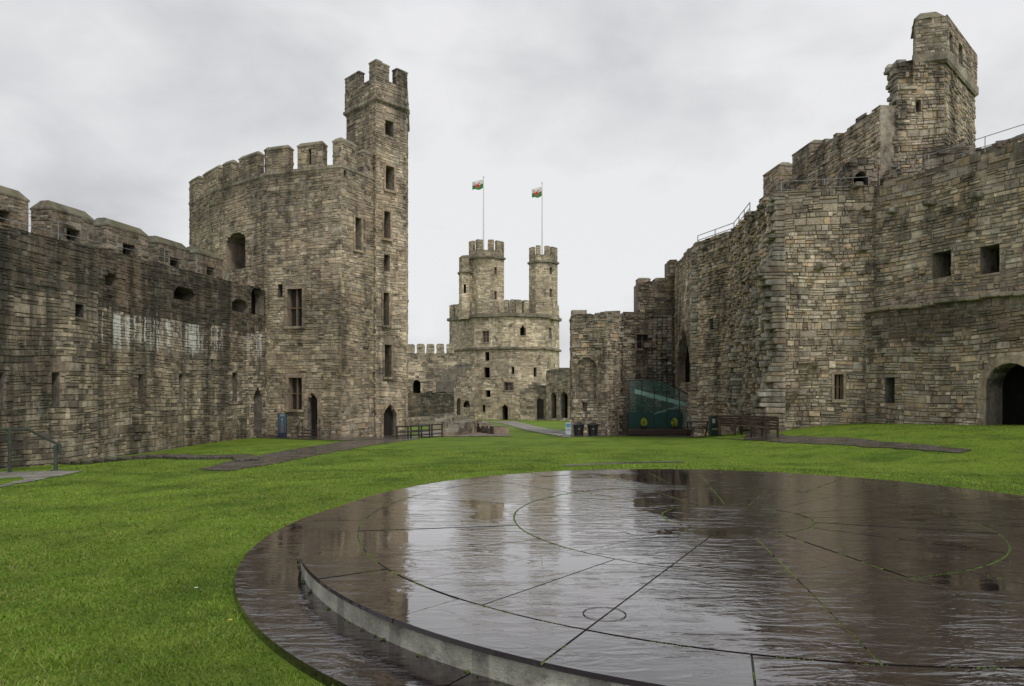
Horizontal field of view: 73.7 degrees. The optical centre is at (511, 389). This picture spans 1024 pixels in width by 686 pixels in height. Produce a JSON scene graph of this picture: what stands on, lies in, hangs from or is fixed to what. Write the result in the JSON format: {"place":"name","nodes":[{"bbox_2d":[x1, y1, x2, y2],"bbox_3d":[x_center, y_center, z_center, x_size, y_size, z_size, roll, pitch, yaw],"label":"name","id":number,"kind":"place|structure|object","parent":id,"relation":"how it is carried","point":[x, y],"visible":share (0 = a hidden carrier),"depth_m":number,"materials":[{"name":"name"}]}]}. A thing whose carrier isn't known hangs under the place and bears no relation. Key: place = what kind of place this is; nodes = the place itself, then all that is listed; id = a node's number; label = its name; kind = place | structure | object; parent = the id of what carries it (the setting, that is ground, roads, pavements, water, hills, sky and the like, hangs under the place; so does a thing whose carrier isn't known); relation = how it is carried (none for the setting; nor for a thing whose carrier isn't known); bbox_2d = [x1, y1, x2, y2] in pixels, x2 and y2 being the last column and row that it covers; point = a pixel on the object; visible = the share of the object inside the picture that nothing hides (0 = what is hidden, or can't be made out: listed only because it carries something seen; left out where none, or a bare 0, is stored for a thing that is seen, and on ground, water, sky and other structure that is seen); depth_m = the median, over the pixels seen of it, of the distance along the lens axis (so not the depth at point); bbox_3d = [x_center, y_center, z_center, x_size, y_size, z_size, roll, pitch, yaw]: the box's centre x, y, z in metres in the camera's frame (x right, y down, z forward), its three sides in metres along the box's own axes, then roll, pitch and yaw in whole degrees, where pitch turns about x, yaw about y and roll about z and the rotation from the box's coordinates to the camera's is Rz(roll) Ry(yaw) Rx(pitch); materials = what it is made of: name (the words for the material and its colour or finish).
{"place":"outdoors","nodes":[
{"label":"outdoors","id":0,"kind":"place"},
{"bbox_2d":[0,471,79,486],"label":"gravel path","id":1,"kind":"structure","parent":0,"point":[27,476],"depth_m":15.45,"materials":[{"name":"grey gravel"}]},
{"bbox_2d":[0,428,61,471],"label":"handrail","id":2,"kind":"object","parent":1,"relation":"on","point":[57,447],"visible":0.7,"depth_m":20.12,"materials":[{"name":"grey metal"}]},
{"bbox_2d":[201,436,423,470],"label":"slate path","id":3,"kind":"structure","parent":0,"point":[282,456],"depth_m":22.91,"materials":[{"name":"grey stone"}]},
{"bbox_2d":[256,435,398,439],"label":"wall foot paving","id":4,"kind":"structure","parent":0,"point":[355,438],"depth_m":35.79,"materials":[{"name":"stone"}]},
{"bbox_2d":[276,413,287,437],"bbox_3d":[-12.490,1.952,37.150,0.590,1.355,0.400,0,0,0],"label":"banner sign","id":5,"kind":"object","parent":4,"relation":"on","point":[282,425],"visible":0.99,"depth_m":37.10,"materials":[{"name":"blue plastic"}]},
{"bbox_2d":[297,419,319,437],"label":"timber steps","id":6,"kind":"structure","parent":4,"relation":"on","point":[302,433],"depth_m":36.33,"materials":[{"name":"brown wood"}]},
{"bbox_2d":[0,420,1023,685],"bbox_3d":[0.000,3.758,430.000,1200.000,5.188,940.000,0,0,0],"label":"ground","id":7,"kind":"structure","parent":0,"point":[522,440],"depth_m":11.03,"materials":[{"name":"green plant"}]},
{"bbox_2d":[0,185,265,468],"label":"curtain wall","id":8,"kind":"structure","parent":7,"relation":"on","point":[107,351],"depth_m":28.32,"materials":[{"name":"stone"}]},
{"bbox_2d":[0,205,249,279],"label":"wall walk railing","id":9,"kind":"object","parent":8,"relation":"on","point":[117,246],"depth_m":28.01,"materials":[{"name":"metal"}]},
{"bbox_2d":[254,387,261,435],"bbox_3d":[-14.306,1.181,37.831,0.520,2.676,0.770,0,0,12],"label":"doorway","id":10,"kind":"structure","parent":8,"relation":"in","point":[257,396],"depth_m":38.20,"materials":[{"name":"stone"}]},
{"bbox_2d":[59,453,258,464],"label":"slate kerb","id":11,"kind":"structure","parent":7,"relation":"on","point":[242,457],"depth_m":20.77,"materials":[{"name":"grey stone"}]},
{"bbox_2d":[188,59,409,437],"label":"battlemented tower","id":12,"kind":"structure","parent":7,"relation":"on","point":[314,244],"depth_m":38.39,"materials":[{"name":"stone"}]},
{"bbox_2d":[284,285,304,328],"bbox_3d":[-11.964,-4.561,38.049,1.273,2.367,0.695,0,0,17],"label":"window","id":13,"kind":"structure","parent":12,"relation":"in","point":[295,311],"depth_m":38.06,"materials":[{"name":"stone"}]},
{"bbox_2d":[285,375,304,411],"bbox_3d":[-11.932,0.203,38.028,1.199,2.051,0.674,0,0,17],"label":"window","id":14,"kind":"structure","parent":12,"relation":"in","point":[296,388],"depth_m":38.01,"materials":[{"name":"stone"}]},
{"bbox_2d":[304,389,320,436],"bbox_3d":[-10.840,1.318,37.868,1.008,2.681,0.885,0,0,17],"label":"doorway","id":15,"kind":"structure","parent":12,"relation":"in","point":[312,412],"depth_m":37.69,"materials":[{"name":"stone"}]},
{"bbox_2d":[353,214,363,253],"bbox_3d":[-8.819,-8.685,38.227,0.750,2.056,0.749,0,0,29],"label":"window","id":16,"kind":"structure","parent":12,"relation":"in","point":[357,220],"depth_m":38.35,"materials":[{"name":"stone"}]},
{"bbox_2d":[381,290,391,327],"bbox_3d":[-7.530,-4.671,39.825,0.850,2.128,0.640,0,0,44],"label":"window","id":17,"kind":"structure","parent":12,"relation":"in","point":[385,295],"depth_m":39.78,"materials":[{"name":"stone"}]},
{"bbox_2d":[382,208,392,241],"bbox_3d":[-7.488,-9.553,39.869,0.850,1.832,0.681,0,0,44],"label":"window","id":18,"kind":"structure","parent":12,"relation":"in","point":[386,214],"depth_m":39.84,"materials":[{"name":"stone"}]},
{"bbox_2d":[382,342,393,378],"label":"window","id":19,"kind":"structure","parent":12,"relation":"in","point":[387,348],"depth_m":39.91,"materials":[{"name":"stone"}]},
{"bbox_2d":[380,401,398,435],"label":"doorway","id":20,"kind":"structure","parent":12,"relation":"in","point":[389,419],"depth_m":40.15,"materials":[{"name":"stone"}]},
{"bbox_2d":[383,163,396,193],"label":"window","id":21,"kind":"structure","parent":12,"relation":"in","point":[389,170],"depth_m":40.05,"materials":[{"name":"stone"}]},
{"bbox_2d":[392,424,442,437],"bbox_3d":[-5.077,2.284,37.510,3.725,0.730,1.237,0,0,-41],"label":"timber footbridge","id":22,"kind":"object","parent":7,"relation":"on","point":[419,434],"visible":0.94,"depth_m":37.21,"materials":[{"name":"wood"}]},
{"bbox_2d":[408,391,453,417],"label":"wall","id":23,"kind":"structure","parent":7,"relation":"on","point":[429,403],"depth_m":111.10,"materials":[{"name":"grey stone"}]},
{"bbox_2d":[408,344,456,392],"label":"distant curtain wall","id":24,"kind":"structure","parent":7,"relation":"on","point":[426,370],"depth_m":121.56,"materials":[{"name":"beige stone"}]},
{"bbox_2d":[413,380,419,392],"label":"window","id":25,"kind":"structure","parent":24,"relation":"in","point":[416,385],"depth_m":122.61,"materials":[{"name":"black"}]},
{"bbox_2d":[436,364,474,418],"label":"lean to ruin","id":26,"kind":"object","parent":7,"relation":"on","point":[458,380],"visible":0.59,"depth_m":114.92,"materials":[{"name":"grey stone"}]},
{"bbox_2d":[457,398,459,414],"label":"doorway","id":27,"kind":"structure","parent":26,"relation":"in","point":[458,402],"depth_m":114.23,"materials":[{"name":"grey stone"}]},
{"bbox_2d":[408,413,508,434],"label":"ruined foundations","id":28,"kind":"object","parent":7,"relation":"on","point":[453,423],"visible":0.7,"depth_m":46.71,"materials":[{"name":"stone"}]},
{"bbox_2d":[420,430,511,435],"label":"courtyard mud","id":29,"kind":"structure","parent":7,"relation":"on","point":[472,434],"depth_m":41.96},
{"bbox_2d":[447,239,561,419],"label":"great tower","id":30,"kind":"structure","parent":7,"relation":"on","point":[512,350],"depth_m":126.94,"materials":[{"name":"grey stone"}]},
{"bbox_2d":[472,176,483,249],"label":"flagpole","id":31,"kind":"object","parent":30,"relation":"on","point":[478,184],"visible":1,"depth_m":129.91,"materials":[{"name":"white metal"}]},
{"bbox_2d":[481,329,490,342],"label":"window","id":32,"kind":"structure","parent":30,"relation":"in","point":[485,333],"depth_m":126.66,"materials":[{"name":"grey stone"}]},
{"bbox_2d":[483,366,490,377],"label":"window","id":33,"kind":"structure","parent":30,"relation":"in","point":[486,369],"depth_m":127.37,"materials":[{"name":"black"}]},
{"bbox_2d":[499,402,509,419],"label":"doorway","id":34,"kind":"structure","parent":30,"relation":"in","point":[505,413],"depth_m":126.17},
{"bbox_2d":[502,381,514,390],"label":"window","id":35,"kind":"structure","parent":30,"relation":"in","point":[506,386],"depth_m":125.58,"materials":[{"name":"grey stone"}]},
{"bbox_2d":[518,323,526,335],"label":"window","id":36,"kind":"structure","parent":30,"relation":"in","point":[522,331],"depth_m":125.95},
{"bbox_2d":[532,182,542,253],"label":"flagpole","id":37,"kind":"object","parent":30,"relation":"on","point":[537,192],"visible":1,"depth_m":129.94,"materials":[{"name":"white metal"}]},
{"bbox_2d":[535,396,545,418],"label":"doorway","id":38,"kind":"structure","parent":30,"relation":"in","point":[540,409],"depth_m":116.57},
{"bbox_2d":[546,368,570,420],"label":"distant right wall","id":39,"kind":"structure","parent":7,"relation":"on","point":[558,386],"depth_m":112.43,"materials":[{"name":"grey stone"}]},
{"bbox_2d":[551,392,555,417],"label":"doorway","id":40,"kind":"structure","parent":39,"relation":"in","point":[553,396],"depth_m":113.84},
{"bbox_2d":[560,391,567,417],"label":"doorway","id":41,"kind":"structure","parent":39,"relation":"in","point":[564,398],"depth_m":112.38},
{"bbox_2d":[569,310,624,434],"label":"gatehouse block","id":42,"kind":"structure","parent":7,"relation":"on","point":[597,395],"depth_m":42.29,"materials":[{"name":"stone"}]},
{"bbox_2d":[566,461,680,465],"bbox_3d":[2.405,1.828,17.450,1.799,0.414,6.166,0,0,40],"label":"wet flagstone","id":43,"kind":"object","parent":7,"relation":"on","point":[621,463],"visible":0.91,"depth_m":18.85,"materials":[{"name":"stone"}]},
{"bbox_2d":[620,333,636,433],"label":"broken wall stub","id":44,"kind":"object","parent":7,"relation":"on","point":[628,363],"visible":0.47,"depth_m":44.09,"materials":[{"name":"stone"}]},
{"bbox_2d":[235,469,1023,685],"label":"circular dais","id":45,"kind":"object","parent":7,"relation":"on","point":[651,577],"visible":1,"depth_m":4.63,"materials":[{"name":"stone"}]},
{"bbox_2d":[621,259,676,411],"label":"ruin wall","id":46,"kind":"structure","parent":7,"relation":"on","point":[649,321],"depth_m":46.43,"materials":[{"name":"stone"}]},
{"bbox_2d":[635,333,649,350],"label":"window","id":47,"kind":"structure","parent":46,"relation":"in","point":[640,338],"depth_m":46.70,"materials":[{"name":"stone"}]},
{"bbox_2d":[635,278,657,284],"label":"battlement","id":48,"kind":"object","parent":46,"relation":"attached to","point":[639,280],"visible":0.06,"depth_m":55.00,"materials":[{"name":"stone"}]},
{"bbox_2d":[673,182,876,435],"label":"ruined tower","id":49,"kind":"structure","parent":7,"relation":"on","point":[775,293],"depth_m":28.82,"materials":[{"name":"stone"}]},
{"bbox_2d":[697,202,749,241],"bbox_3d":[11.534,-8.736,36.390,0.817,0.671,6.784,0,0,-6],"label":"tower top railing","id":50,"kind":"object","parent":49,"relation":"on","point":[726,225],"visible":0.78,"depth_m":36.93,"materials":[{"name":"metal"}]},
{"bbox_2d":[781,176,868,190],"bbox_3d":[13.300,-8.607,29.050,3.502,0.714,0.028,0,0,12],"label":"tower top railing","id":51,"kind":"object","parent":49,"relation":"on","point":[824,181],"visible":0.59,"depth_m":29.04,"materials":[{"name":"metal"}]},
{"bbox_2d":[758,105,896,202],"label":"tall inner wall","id":52,"kind":"structure","parent":49,"relation":"on","point":[872,133],"depth_m":33.59,"materials":[{"name":"stone"}]},
{"bbox_2d":[831,372,846,401],"bbox_3d":[13.649,-0.106,28.717,0.583,1.272,0.723,0,0,0],"label":"window","id":53,"kind":"structure","parent":49,"relation":"in","point":[838,391],"depth_m":28.59,"materials":[{"name":"stone"}]},
{"bbox_2d":[863,133,1023,424],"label":"curtain wall","id":54,"kind":"structure","parent":7,"relation":"on","point":[944,329],"depth_m":25.24,"materials":[{"name":"stone"}]},
{"bbox_2d":[838,139,1011,187],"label":"broken parapet","id":55,"kind":"structure","parent":54,"relation":"on","point":[863,167],"depth_m":29.25,"materials":[{"name":"stone"}]},
{"bbox_2d":[883,12,978,175],"bbox_3d":[20.102,-11.625,32.529,2.948,10.450,7.632,0,0,41],"label":"ruined turret","id":56,"kind":"object","parent":54,"relation":"on","point":[932,87],"visible":0.59,"depth_m":30.20,"materials":[{"name":"stone"}]},
{"bbox_2d":[879,124,1023,184],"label":"wall walk railing","id":57,"kind":"object","parent":54,"relation":"on","point":[951,156],"depth_m":25.80,"materials":[{"name":"metal"}]},
{"bbox_2d":[977,355,1023,424],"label":"doorway","id":58,"kind":"structure","parent":54,"relation":"in","point":[1004,389],"depth_m":23.93,"materials":[{"name":"stone"}]},
{"bbox_2d":[0,0,1023,367],"label":"sky","id":59,"kind":"structure","parent":0,"point":[647,128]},
{"bbox_2d":[488,421,564,435],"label":"gate path","id":60,"kind":"structure","parent":0,"point":[524,426],"depth_m":56.96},
{"bbox_2d":[562,431,792,442],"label":"forecourt paving","id":61,"kind":"structure","parent":0,"point":[772,436],"depth_m":29.16,"materials":[{"name":"stone"}]},
{"bbox_2d":[565,422,570,434],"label":"information board","id":62,"kind":"object","parent":61,"relation":"on","point":[567,428],"visible":0.91,"depth_m":40.62,"materials":[{"name":"white plastic"}]},
{"bbox_2d":[572,423,584,435],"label":"litter bin","id":63,"kind":"object","parent":61,"relation":"on","point":[578,429],"visible":0.99,"depth_m":40.38,"materials":[{"name":"black plastic"}]},
{"bbox_2d":[587,423,598,435],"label":"litter bin","id":64,"kind":"object","parent":61,"relation":"on","point":[592,428],"visible":0.98,"depth_m":40.38,"materials":[{"name":"black plastic"}]},
{"bbox_2d":[627,379,690,434],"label":"glass pavilion","id":65,"kind":"structure","parent":61,"relation":"on","point":[659,423],"depth_m":42.00,"materials":[{"name":"teal glass"}]},
{"bbox_2d":[641,418,646,428],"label":"potted shrub","id":66,"kind":"object","parent":65,"relation":"on","point":[645,423],"visible":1,"depth_m":40.59,"materials":[{"name":"green plant"}]},
{"bbox_2d":[671,418,677,428],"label":"potted shrub","id":67,"kind":"object","parent":65,"relation":"on","point":[674,424],"visible":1,"depth_m":40.61,"materials":[{"name":"green plant"}]},
{"bbox_2d":[682,421,707,437],"bbox_3d":[9.133,1.931,33.367,1.250,0.773,1.710,0,0,0],"label":"picnic table","id":68,"kind":"object","parent":61,"relation":"on","point":[690,427],"visible":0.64,"depth_m":33.57,"materials":[{"name":"wood"}]},
{"bbox_2d":[718,415,740,434],"bbox_3d":[9.842,1.597,30.838,1.010,0.858,0.595,0,0,11],"label":"wooden bench","id":69,"kind":"object","parent":61,"relation":"on","point":[725,422],"visible":0.71,"depth_m":31.06,"materials":[{"name":"wood"}]},
{"bbox_2d":[734,415,760,436],"bbox_3d":[9.852,1.510,28.477,0.595,0.858,1.010,0,0,-38],"label":"wooden bench","id":70,"kind":"object","parent":61,"relation":"on","point":[742,420],"visible":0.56,"depth_m":28.66,"materials":[{"name":"brown wood"}]},
{"bbox_2d":[750,416,778,438],"bbox_3d":[9.763,1.457,26.428,0.595,0.858,1.010,0,0,-16],"label":"wooden bench","id":71,"kind":"object","parent":61,"relation":"on","point":[763,426],"visible":0.99,"depth_m":26.39,"materials":[{"name":"wood"}]},
{"bbox_2d":[708,415,720,435],"bbox_3d":[9.407,1.667,31.701,0.500,0.950,0.316,0,0,0],"label":"menu board","id":72,"kind":"object","parent":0,"point":[712,425],"visible":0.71,"depth_m":31.56,"materials":[{"name":"green paint"}]},
{"bbox_2d":[776,435,971,452],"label":"bank path","id":73,"kind":"structure","parent":0,"point":[843,441],"depth_m":20.56,"materials":[{"name":"stone"}]}
]}

